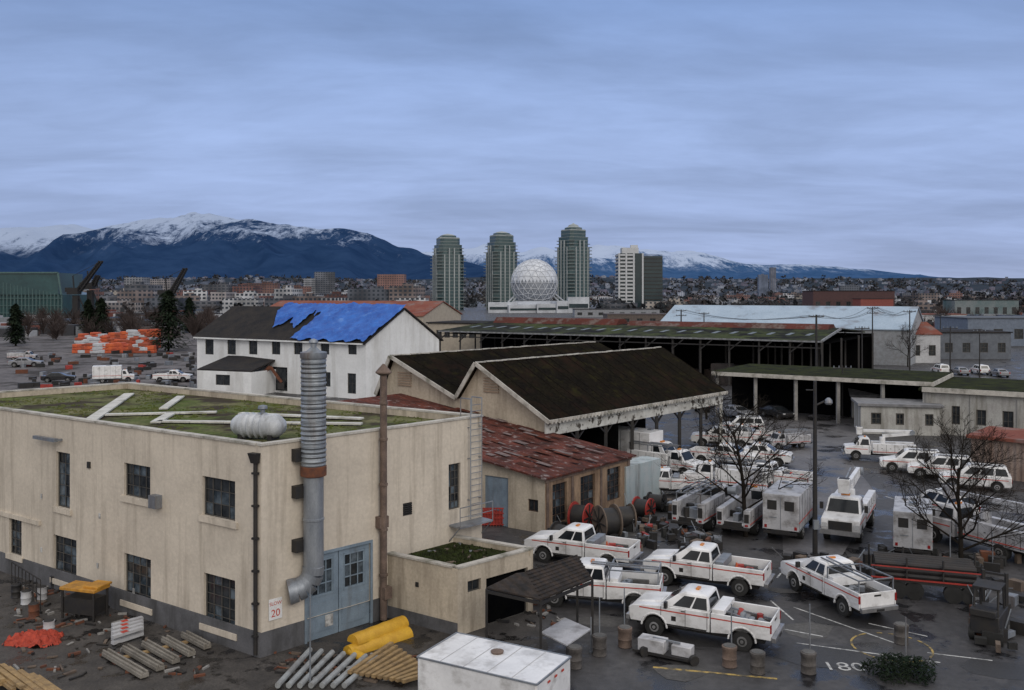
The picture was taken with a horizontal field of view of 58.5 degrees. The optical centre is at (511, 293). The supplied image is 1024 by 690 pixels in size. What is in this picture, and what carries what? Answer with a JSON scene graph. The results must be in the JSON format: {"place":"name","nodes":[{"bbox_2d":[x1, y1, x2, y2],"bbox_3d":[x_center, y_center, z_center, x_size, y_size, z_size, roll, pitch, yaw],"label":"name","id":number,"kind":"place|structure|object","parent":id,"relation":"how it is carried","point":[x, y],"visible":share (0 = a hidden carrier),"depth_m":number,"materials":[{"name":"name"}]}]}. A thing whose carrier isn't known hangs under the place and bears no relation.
{"place":"outdoors","nodes":[
{"label":"outdoors","id":0,"kind":"place"},
{"bbox_2d":[0,212,593,280],"bbox_3d":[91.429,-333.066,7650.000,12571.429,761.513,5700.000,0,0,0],"label":"mountain range","id":1,"kind":"structure","parent":0,"point":[208,245],"depth_m":6307.42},
{"bbox_2d":[430,234,465,309],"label":"apartment tower","id":2,"kind":"structure","parent":0,"point":[447,271],"depth_m":809.70,"materials":[{"name":"green glass"}]},
{"bbox_2d":[483,231,519,309],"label":"apartment tower","id":3,"kind":"structure","parent":0,"point":[501,259],"depth_m":819.65,"materials":[{"name":"green glass"}]},
{"bbox_2d":[0,0,1023,277],"label":"sky","id":4,"kind":"structure","parent":0,"point":[880,135],"materials":[{"name":"blue"}]},
{"bbox_2d":[18,301,1023,689],"bbox_3d":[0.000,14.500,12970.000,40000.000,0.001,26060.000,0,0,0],"label":"ground","id":5,"kind":"structure","parent":0,"point":[938,619],"depth_m":41.07,"materials":[{"name":"asphalt"}]},
{"bbox_2d":[0,272,95,316],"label":"green glass building","id":6,"kind":"structure","parent":5,"relation":"on","point":[32,292],"depth_m":499.00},
{"bbox_2d":[65,261,103,318],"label":"derrick crane","id":7,"kind":"object","parent":5,"relation":"on","point":[76,299],"visible":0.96,"depth_m":419.07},
{"bbox_2d":[0,333,196,390],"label":"gravel yard","id":8,"kind":"structure","parent":5,"relation":"on","point":[43,345],"depth_m":198.51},
{"bbox_2d":[2,303,29,345],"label":"conifer tree","id":9,"kind":"object","parent":8,"relation":"on","point":[16,329],"visible":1,"depth_m":252.89,"materials":[{"name":"green plant"}]},
{"bbox_2d":[15,350,196,387],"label":"yard equipment pile","id":10,"kind":"object","parent":8,"relation":"on","point":[137,370],"visible":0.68,"depth_m":170.94,"materials":[{"name":"paint"}]},
{"bbox_2d":[92,365,135,382],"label":"box truck","id":11,"kind":"object","parent":8,"relation":"on","point":[102,373],"visible":0.92,"depth_m":148.17,"materials":[{"name":"white paint"}]},
{"bbox_2d":[72,329,160,352],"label":"wrapped lumber stacks","id":12,"kind":"object","parent":8,"relation":"on","point":[134,341],"visible":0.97,"depth_m":232.32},
{"bbox_2d":[145,290,192,350],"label":"conifer tree","id":13,"kind":"object","parent":8,"relation":"on","point":[169,306],"visible":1,"depth_m":229.57,"materials":[{"name":"green plant"}]},
{"bbox_2d":[193,302,443,398],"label":"white warehouse","id":14,"kind":"structure","parent":8,"relation":"on","point":[358,343],"depth_m":132.14,"materials":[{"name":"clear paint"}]},
{"bbox_2d":[271,300,462,325],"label":"red roofed warehouse","id":15,"kind":"structure","parent":8,"relation":"on","point":[424,312],"depth_m":214.86,"materials":[{"name":"metal"}]},
{"bbox_2d":[0,551,387,657],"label":"plinth","id":16,"kind":"structure","parent":5,"relation":"on","point":[283,638],"depth_m":39.40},
{"bbox_2d":[197,355,275,393],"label":"white lean to shed","id":17,"kind":"object","parent":5,"relation":"on","point":[232,373],"visible":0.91,"depth_m":131.71,"materials":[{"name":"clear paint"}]},
{"bbox_2d":[0,410,481,640],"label":"walls","id":18,"kind":"structure","parent":5,"relation":"on","point":[182,541],"depth_m":40.74,"materials":[{"name":"beige paint"}]},
{"bbox_2d":[0,389,436,441],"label":"roof deck","id":19,"kind":"structure","parent":18,"relation":"on","point":[100,399],"depth_m":49.96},
{"bbox_2d":[0,390,433,437],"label":"moss tufts","id":20,"kind":"object","parent":19,"relation":"on","point":[154,407],"visible":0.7,"depth_m":50.62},
{"bbox_2d":[87,393,363,424],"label":"roof walkways","id":21,"kind":"structure","parent":19,"relation":"on","point":[105,410],"depth_m":47.35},
{"bbox_2d":[0,384,478,423],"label":"parapet","id":22,"kind":"structure","parent":19,"relation":"on","point":[427,415],"depth_m":55.71,"materials":[{"name":"paint"}]},
{"bbox_2d":[0,382,483,445],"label":"parapet cap","id":23,"kind":"object","parent":22,"relation":"on","point":[257,443],"visible":1,"depth_m":44.10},
{"bbox_2d":[230,405,286,440],"bbox_3d":[-11.129,5.655,40.145,2.515,1.550,1.360,0,0,0],"label":"roof tank","id":24,"kind":"object","parent":19,"relation":"on","point":[263,425],"visible":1,"depth_m":39.76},
{"bbox_2d":[11,452,458,622],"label":"window frames","id":25,"kind":"structure","parent":18,"relation":"attached to","point":[207,582],"depth_m":41.59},
{"bbox_2d":[13,452,457,622],"bbox_3d":[-14.854,10.811,41.965,23.608,6.306,7.914,0,0,8],"label":"glass","id":26,"kind":"object","parent":18,"relation":"attached to","point":[220,600],"visible":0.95,"depth_m":39.84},
{"bbox_2d":[13,453,457,623],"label":"pale panes","id":27,"kind":"object","parent":18,"relation":"on","point":[209,510],"visible":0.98,"depth_m":41.13,"materials":[{"name":"black glass"}]},
{"bbox_2d":[247,452,259,655],"bbox_3d":[-10.275,10.375,36.419,0.460,8.050,0.297,0,0,34],"label":"downspout","id":28,"kind":"object","parent":18,"relation":"attached to","point":[254,458],"visible":1,"depth_m":36.39,"materials":[{"name":"metal"}]},
{"bbox_2d":[286,339,326,604],"bbox_3d":[-8.501,7.246,37.441,1.517,10.813,1.703,0,0,38],"label":"exhaust stack","id":29,"kind":"object","parent":18,"relation":"attached to","point":[310,454],"visible":1,"depth_m":37.16,"materials":[{"name":"metal"}]},
{"bbox_2d":[304,540,372,643],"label":"blue doors","id":30,"kind":"structure","parent":18,"relation":"attached to","point":[339,595],"depth_m":39.24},
{"bbox_2d":[375,364,391,620],"bbox_3d":[-5.680,8.750,40.420,0.708,11.300,0.719,0,0,41],"label":"flue pipe","id":31,"kind":"object","parent":18,"relation":"attached to","point":[383,371],"visible":1,"depth_m":40.28,"materials":[{"name":"metal"}]},
{"bbox_2d":[449,396,492,541],"bbox_3d":[-2.149,8.445,44.220,1.344,6.739,2.200,0,0,44],"label":"ladder","id":32,"kind":"object","parent":18,"relation":"attached to","point":[469,523],"visible":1,"depth_m":44.32,"materials":[{"name":"metal"}]},
{"bbox_2d":[0,571,547,689],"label":"concrete apron","id":33,"kind":"object","parent":5,"relation":"on","point":[230,669],"visible":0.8,"depth_m":36.64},
{"bbox_2d":[1,629,63,647],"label":"red netting","id":34,"kind":"object","parent":33,"relation":"on","point":[28,638],"visible":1,"depth_m":37.85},
{"bbox_2d":[59,580,111,621],"bbox_3d":[-19.128,13.740,41.042,1.938,1.520,1.080,0,0,17],"label":"yellow topped cart","id":35,"kind":"object","parent":33,"relation":"on","point":[83,599],"visible":1,"depth_m":40.77,"materials":[{"name":"metal"}]},
{"bbox_2d":[111,616,143,644],"bbox_3d":[-16.278,14.235,38.713,1.382,0.450,1.777,0,0,44],"label":"white barrier pallet","id":36,"kind":"object","parent":33,"relation":"on","point":[126,630],"visible":1,"depth_m":38.49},
{"bbox_2d":[123,640,187,657],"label":"bearers","id":37,"kind":"object","parent":33,"relation":"on","point":[164,646],"visible":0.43,"depth_m":37.15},
{"bbox_2d":[102,630,210,678],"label":"beams","id":38,"kind":"structure","parent":37,"relation":"on","point":[132,667],"depth_m":36.29,"materials":[{"name":"concrete"}]},
{"bbox_2d":[0,641,417,689],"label":"lumber pile","id":39,"kind":"object","parent":33,"relation":"on","point":[390,664],"visible":0.93,"depth_m":34.25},
{"bbox_2d":[13,580,564,682],"bbox_3d":[-11.002,14.460,40.101,26.868,0.120,12.258,0,0,0],"label":"scrap debris","id":40,"kind":"object","parent":33,"relation":"on","point":[178,670],"visible":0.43,"depth_m":36.82,"materials":[{"name":"metal"}]},
{"bbox_2d":[275,647,377,687],"bbox_3d":[-6.933,14.350,34.983,3.102,0.209,3.409,0,0,8],"label":"steel pipe stack","id":41,"kind":"object","parent":33,"relation":"on","point":[315,669],"visible":0.9,"depth_m":34.58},
{"bbox_2d":[343,616,412,659],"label":"yellow barrier shells","id":42,"kind":"object","parent":33,"relation":"on","point":[382,634],"visible":0.94,"depth_m":37.65,"materials":[{"name":"plastic"}]},
{"bbox_2d":[387,534,533,634],"bbox_3d":[-2.315,13.035,41.322,5.009,2.930,4.435,0,0,34],"label":"annex","id":43,"kind":"object","parent":33,"relation":"on","point":[441,588],"visible":0.99,"depth_m":40.08,"materials":[{"name":"paint"}]},
{"bbox_2d":[416,632,571,689],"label":"white box trailer","id":44,"kind":"object","parent":33,"relation":"on","point":[459,661],"visible":1,"depth_m":29.08,"materials":[{"name":"paint"}]},
{"bbox_2d":[428,323,479,350],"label":"walls","id":45,"kind":"structure","parent":5,"relation":"on","point":[450,344],"depth_m":192.78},
{"bbox_2d":[340,393,635,531],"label":"rusty roof shed","id":46,"kind":"structure","parent":5,"relation":"on","point":[533,480],"depth_m":58.90,"materials":[{"name":"paint"}]},
{"bbox_2d":[485,475,507,526],"bbox_3d":[-0.923,12.977,57.372,1.815,3.046,0.070,0,0,35],"label":"grey door","id":47,"kind":"structure","parent":46,"relation":"in","point":[496,488],"depth_m":57.31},
{"bbox_2d":[0,309,1023,337],"bbox_3d":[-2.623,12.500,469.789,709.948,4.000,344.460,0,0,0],"label":"freight yard containers","id":48,"kind":"object","parent":5,"relation":"on","point":[74,330],"visible":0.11,"depth_m":333.88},
{"bbox_2d":[21,302,1023,339],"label":"bare hedge trees","id":49,"kind":"object","parent":5,"relation":"on","point":[128,321],"visible":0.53,"depth_m":314.32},
{"bbox_2d":[485,555,593,649],"bbox_3d":[1.564,13.000,37.854,5.345,3.000,2.072,0,0,-41],"label":"dark canopy","id":50,"kind":"object","parent":5,"relation":"on","point":[543,582],"visible":0.94,"depth_m":37.54,"materials":[{"name":"metal"}]},
{"bbox_2d":[374,341,727,449],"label":"open vehicle shed","id":51,"kind":"structure","parent":5,"relation":"on","point":[595,392],"depth_m":74.36,"materials":[{"name":"paint"}]},
{"bbox_2d":[542,618,589,664],"bbox_3d":[2.003,14.075,36.595,1.860,0.850,3.832,0,0,22],"label":"table","id":52,"kind":"object","parent":5,"relation":"on","point":[566,632],"visible":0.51,"depth_m":36.95,"materials":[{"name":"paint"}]},
{"bbox_2d":[567,501,593,523],"bbox_3d":[4.246,13.650,56.077,1.229,1.700,1.700,0,0,30],"label":"cable reel","id":53,"kind":"object","parent":5,"relation":"on","point":[577,512],"visible":0.68,"depth_m":55.66,"materials":[{"name":"red paint"}]},
{"bbox_2d":[524,522,643,567],"bbox_3d":[3.795,13.480,49.292,6.320,2.040,2.424,0,0,26],"label":"pickup truck","id":54,"kind":"object","parent":5,"relation":"on","point":[580,540],"visible":0.89,"depth_m":48.78,"materials":[{"name":"white paint"}]},
{"bbox_2d":[546,557,666,610],"bbox_3d":[4.024,13.460,42.771,6.320,2.080,2.424,0,0,13],"label":"pickup truck","id":55,"kind":"object","parent":5,"relation":"on","point":[610,583],"visible":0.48,"depth_m":41.95,"materials":[{"name":"white paint"}]},
{"bbox_2d":[592,504,622,536],"bbox_3d":[5.645,13.500,54.133,1.222,2.000,2.000,0,0,-20],"label":"cable reel","id":56,"kind":"object","parent":5,"relation":"on","point":[608,521],"visible":0.85,"depth_m":53.60,"materials":[{"name":"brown wood"}]},
{"bbox_2d":[602,313,665,322],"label":"brown warehouse","id":57,"kind":"structure","parent":5,"relation":"on","point":[628,317],"depth_m":431.92,"materials":[{"name":"clear paint"}]},
{"bbox_2d":[608,456,660,505],"bbox_3d":[8.655,13.150,64.438,1.500,2.700,4.500,0,0,40],"label":"storage container","id":58,"kind":"object","parent":5,"relation":"on","point":[642,475],"visible":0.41,"depth_m":63.91,"materials":[{"name":"metal"}]},
{"bbox_2d":[615,245,662,307],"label":"office tower","id":59,"kind":"structure","parent":5,"relation":"on","point":[639,279],"depth_m":790.00,"materials":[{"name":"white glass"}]},
{"bbox_2d":[618,426,675,457],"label":"box truck","id":60,"kind":"object","parent":5,"relation":"on","point":[648,435],"visible":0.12,"depth_m":75.51,"materials":[{"name":"white paint"}]},
{"bbox_2d":[438,317,873,385],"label":"long open shed","id":61,"kind":"structure","parent":5,"relation":"on","point":[704,348],"depth_m":162.48,"materials":[{"name":"metal"}]},
{"bbox_2d":[627,440,701,473],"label":"service truck","id":62,"kind":"object","parent":5,"relation":"on","point":[687,454],"visible":0.41,"depth_m":72.57,"materials":[{"name":"white paint"}]},
{"bbox_2d":[632,633,698,665],"bbox_3d":[6.153,14.133,36.346,2.713,0.735,0.900,0,0,29],"label":"generator unit","id":63,"kind":"object","parent":5,"relation":"on","point":[650,644],"visible":1,"depth_m":36.28,"materials":[{"name":"paint"}]},
{"bbox_2d":[659,466,705,493],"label":"pickup truck","id":64,"kind":"object","parent":5,"relation":"on","point":[668,480],"visible":0.24,"depth_m":65.44,"materials":[{"name":"white paint"}]},
{"bbox_2d":[671,478,734,530],"bbox_3d":[12.306,13.224,57.937,2.430,2.552,6.916,0,0,32],"label":"service truck","id":65,"kind":"object","parent":5,"relation":"on","point":[701,511],"visible":0.73,"depth_m":55.85,"materials":[{"name":"paint"}]},
{"bbox_2d":[626,583,784,651],"bbox_3d":[8.148,13.480,38.716,6.320,2.040,2.424,0,0,27],"label":"pickup truck","id":66,"kind":"object","parent":5,"relation":"on","point":[699,608],"visible":0.98,"depth_m":38.15,"materials":[{"name":"white paint"}]},
{"bbox_2d":[640,541,774,595],"bbox_3d":[9.717,13.480,45.502,6.320,2.040,2.424,0,0,26],"label":"pickup truck","id":67,"kind":"object","parent":5,"relation":"on","point":[702,561],"visible":0.91,"depth_m":44.89,"materials":[{"name":"white paint"}]},
{"bbox_2d":[689,426,754,446],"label":"pickup truck","id":68,"kind":"object","parent":5,"relation":"on","point":[694,437],"visible":0.53,"depth_m":86.15,"materials":[{"name":"white paint"}]},
{"bbox_2d":[689,442,762,465],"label":"pickup truck","id":69,"kind":"object","parent":5,"relation":"on","point":[698,451],"visible":0.52,"depth_m":76.68,"materials":[{"name":"white paint"}]},
{"bbox_2d":[684,456,772,487],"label":"service truck","id":70,"kind":"object","parent":5,"relation":"on","point":[708,472],"visible":0.27,"depth_m":66.53,"materials":[{"name":"white paint"}]},
{"bbox_2d":[715,469,767,534],"bbox_3d":[14.707,12.896,56.958,2.430,3.208,6.916,0,0,30],"label":"bucket truck","id":71,"kind":"object","parent":5,"relation":"on","point":[729,515],"visible":0.72,"depth_m":54.92,"materials":[{"name":"paint"}]},
{"bbox_2d":[658,389,830,536],"bbox_3d":[14.042,10.043,55.049,10.737,8.930,7.428,0,0,0],"label":"bare tree","id":72,"kind":"object","parent":5,"relation":"on","point":[737,442],"visible":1,"depth_m":54.63,"materials":[{"name":"brown plant"}]},
{"bbox_2d":[731,442,794,466],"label":"pickup truck","id":73,"kind":"object","parent":5,"relation":"on","point":[786,458],"visible":0.23,"depth_m":76.34,"materials":[{"name":"white paint"}]},
{"bbox_2d":[752,460,812,484],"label":"pickup truck","id":74,"kind":"object","parent":5,"relation":"on","point":[794,476],"visible":0.23,"depth_m":67.08,"materials":[{"name":"white paint"}]},
{"bbox_2d":[548,491,1023,652],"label":"equipment clutter","id":75,"kind":"object","parent":5,"relation":"on","point":[647,536],"visible":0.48,"depth_m":49.19,"materials":[{"name":"black metal"}]},
{"bbox_2d":[661,305,923,365],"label":"pale roofed warehouse","id":76,"kind":"structure","parent":5,"relation":"on","point":[886,326],"depth_m":196.33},
{"bbox_2d":[579,459,1023,681],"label":"asphalt repair patches","id":77,"kind":"object","parent":5,"relation":"on","point":[833,656],"visible":0.35,"depth_m":38.55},
{"bbox_2d":[653,496,992,679],"bbox_3d":[17.439,14.489,49.854,14.135,0.004,36.177,0,0,24],"label":"road marking","id":78,"kind":"object","parent":5,"relation":"on","point":[931,656],"visible":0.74,"depth_m":37.24,"materials":[{"name":"white paint"}]},
{"bbox_2d":[711,364,952,422],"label":"concrete canopy","id":79,"kind":"object","parent":5,"relation":"on","point":[786,386],"visible":0.63,"depth_m":108.86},
{"bbox_2d":[779,554,897,616],"bbox_3d":[15.239,13.460,43.110,2.424,2.080,6.320,0,0,-17],"label":"pickup truck","id":80,"kind":"object","parent":5,"relation":"on","point":[845,585],"visible":1,"depth_m":42.02,"materials":[{"name":"white paint"}]},
{"bbox_2d":[802,291,894,305],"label":"brick office block","id":81,"kind":"structure","parent":5,"relation":"on","point":[828,298],"depth_m":534.21,"materials":[{"name":"brown brick"}]},
{"bbox_2d":[841,426,915,459],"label":"bucket truck","id":82,"kind":"object","parent":5,"relation":"on","point":[861,445],"visible":0.79,"depth_m":79.50,"materials":[{"name":"white paint"}]},
{"bbox_2d":[851,397,943,435],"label":"gatehouse","id":83,"kind":"object","parent":5,"relation":"on","point":[889,414],"visible":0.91,"depth_m":94.18,"materials":[{"name":"paint"}]},
{"bbox_2d":[858,652,937,685],"bbox_3d":[14.747,14.121,34.797,3.075,0.876,2.356,0,0,0],"label":"evergreen shrub","id":84,"kind":"object","parent":5,"relation":"on","point":[909,662],"visible":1,"depth_m":34.54,"materials":[{"name":"green plant"}]},
{"bbox_2d":[879,447,938,471],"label":"patrol suv","id":85,"kind":"object","parent":5,"relation":"on","point":[903,457],"visible":0.48,"depth_m":74.09,"materials":[{"name":"white paint"}]},
{"bbox_2d":[893,496,932,555],"bbox_3d":[22.906,13.132,52.230,2.014,2.737,6.179,0,0,24],"label":"step van","id":86,"kind":"object","parent":5,"relation":"on","point":[915,538],"visible":0.88,"depth_m":49.65,"materials":[{"name":"paint"}]},
{"bbox_2d":[868,544,982,604],"bbox_3d":[19.844,13.525,44.125,4.883,1.950,2.240,0,0,19],"label":"flatbed trailer","id":87,"kind":"object","parent":5,"relation":"on","point":[916,572],"visible":0.88,"depth_m":43.35,"materials":[{"name":"metal"}]},
{"bbox_2d":[916,322,942,362],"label":"red roofed shop","id":88,"kind":"structure","parent":5,"relation":"on","point":[932,334],"depth_m":191.51,"materials":[{"name":"clear paint"}]},
{"bbox_2d":[907,452,970,478],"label":"patrol suv","id":89,"kind":"object","parent":5,"relation":"on","point":[939,458],"visible":0.32,"depth_m":71.39,"materials":[{"name":"white paint"}]},
{"bbox_2d":[867,405,1023,557],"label":"bare tree","id":90,"kind":"object","parent":5,"relation":"on","point":[961,526],"visible":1,"depth_m":46.35,"materials":[{"name":"brown plant"}]},
{"bbox_2d":[923,392,1023,435],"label":"walls","id":91,"kind":"structure","parent":5,"relation":"on","point":[994,407],"depth_m":92.98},
{"bbox_2d":[918,377,1023,391],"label":"roof","id":92,"kind":"structure","parent":91,"relation":"on","point":[994,384],"depth_m":99.22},
{"bbox_2d":[922,387,1023,397],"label":"cornice","id":93,"kind":"structure","parent":92,"relation":"attached to","point":[974,392],"depth_m":92.36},
{"bbox_2d":[926,392,1022,432],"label":"pilasters","id":94,"kind":"object","parent":91,"relation":"attached to","point":[973,409],"visible":0.55,"depth_m":92.56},
{"bbox_2d":[937,329,1012,358],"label":"grey workshop","id":95,"kind":"structure","parent":5,"relation":"on","point":[994,344],"depth_m":203.00,"materials":[{"name":"clear concrete"}]},
{"bbox_2d":[938,461,1011,492],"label":"patrol suv","id":96,"kind":"object","parent":5,"relation":"on","point":[1004,480],"visible":0.56,"depth_m":66.94,"materials":[{"name":"white paint"}]},
{"bbox_2d":[932,483,1023,559],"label":"bucket truck","id":97,"kind":"object","parent":5,"relation":"on","point":[943,521],"visible":0.55,"depth_m":51.02,"materials":[{"name":"paint"}]},
{"bbox_2d":[943,300,1018,314],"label":"teal office block","id":98,"kind":"structure","parent":5,"relation":"on","point":[1005,307],"depth_m":534.21,"materials":[{"name":"clear paint"}]},
{"bbox_2d":[968,569,1009,641],"bbox_3d":[20.534,13.250,39.101,1.260,2.500,3.292,0,0,38],"label":"forklift","id":99,"kind":"object","parent":5,"relation":"on","point":[987,616],"visible":0.94,"depth_m":38.26,"materials":[{"name":"metal"}]},
{"bbox_2d":[966,426,1023,481],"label":"corrugated tin shed","id":100,"kind":"structure","parent":5,"relation":"on","point":[1015,442],"depth_m":71.54,"materials":[{"name":"red metal"}]},
{"bbox_2d":[488,259,588,312],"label":"geodesic dome","id":101,"kind":"structure","parent":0,"point":[534,283],"depth_m":703.46,"materials":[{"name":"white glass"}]},
{"bbox_2d":[83,267,1023,311],"bbox_3d":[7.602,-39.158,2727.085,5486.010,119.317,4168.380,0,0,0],"label":"distant city","id":102,"kind":"object","parent":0,"point":[139,292],"visible":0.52,"depth_m":1024.97},
{"bbox_2d":[96,274,1023,312],"bbox_3d":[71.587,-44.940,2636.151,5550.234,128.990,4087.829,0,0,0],"label":"distant trees","id":103,"kind":"object","parent":102,"relation":"on","point":[660,305],"visible":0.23,"depth_m":2561.15,"materials":[{"name":"brown plant"}]},
{"bbox_2d":[96,277,1023,297],"bbox_3d":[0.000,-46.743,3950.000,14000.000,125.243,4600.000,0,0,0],"label":"hills","id":104,"kind":"structure","parent":0,"point":[979,287],"depth_m":3989.59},
{"bbox_2d":[555,223,591,307],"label":"apartment tower","id":105,"kind":"structure","parent":0,"point":[573,257],"depth_m":791.04,"materials":[{"name":"green glass"}]},
{"bbox_2d":[572,308,659,316],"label":"white low warehouse","id":106,"kind":"structure","parent":0,"point":[587,312],"depth_m":563.89,"materials":[{"name":"clear paint"}]},
{"bbox_2d":[421,244,951,278],"bbox_3d":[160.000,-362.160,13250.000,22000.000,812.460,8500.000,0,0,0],"label":"snowy mountain range","id":107,"kind":"structure","parent":0,"point":[687,264],"depth_m":12139.89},
{"bbox_2d":[757,410,877,556],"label":"road","id":108,"kind":"structure","parent":0,"point":[833,436],"depth_m":78.07,"materials":[{"name":"asphalt"}]},
{"bbox_2d":[763,428,811,448],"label":"service truck","id":109,"kind":"object","parent":108,"relation":"on","point":[802,440],"visible":0.73,"depth_m":85.69,"materials":[{"name":"paint"}]},
{"bbox_2d":[762,480,812,538],"bbox_3d":[17.095,13.051,55.986,2.133,2.898,6.543,0,0,28],"label":"step van","id":110,"kind":"object","parent":108,"relation":"on","point":[788,510],"visible":0.82,"depth_m":53.48,"materials":[{"name":"paint"}]},
{"bbox_2d":[806,381,832,555],"bbox_3d":[17.055,9.679,50.726,1.470,9.642,0.552,0,0,0],"label":"street lamp","id":111,"kind":"object","parent":108,"relation":"on","point":[816,522],"visible":0.98,"depth_m":50.66,"materials":[{"name":"metal"}]},
{"bbox_2d":[820,467,875,542],"bbox_3d":[20.650,12.717,55.996,2.700,3.565,7.685,0,0,28],"label":"bucket truck","id":112,"kind":"object","parent":108,"relation":"on","point":[848,512],"visible":1,"depth_m":53.85,"materials":[{"name":"white paint"}]},
{"bbox_2d":[933,316,1023,345],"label":"blue grey warehouse","id":113,"kind":"structure","parent":0,"point":[1014,325],"depth_m":253.75,"materials":[{"name":"clear metal"}]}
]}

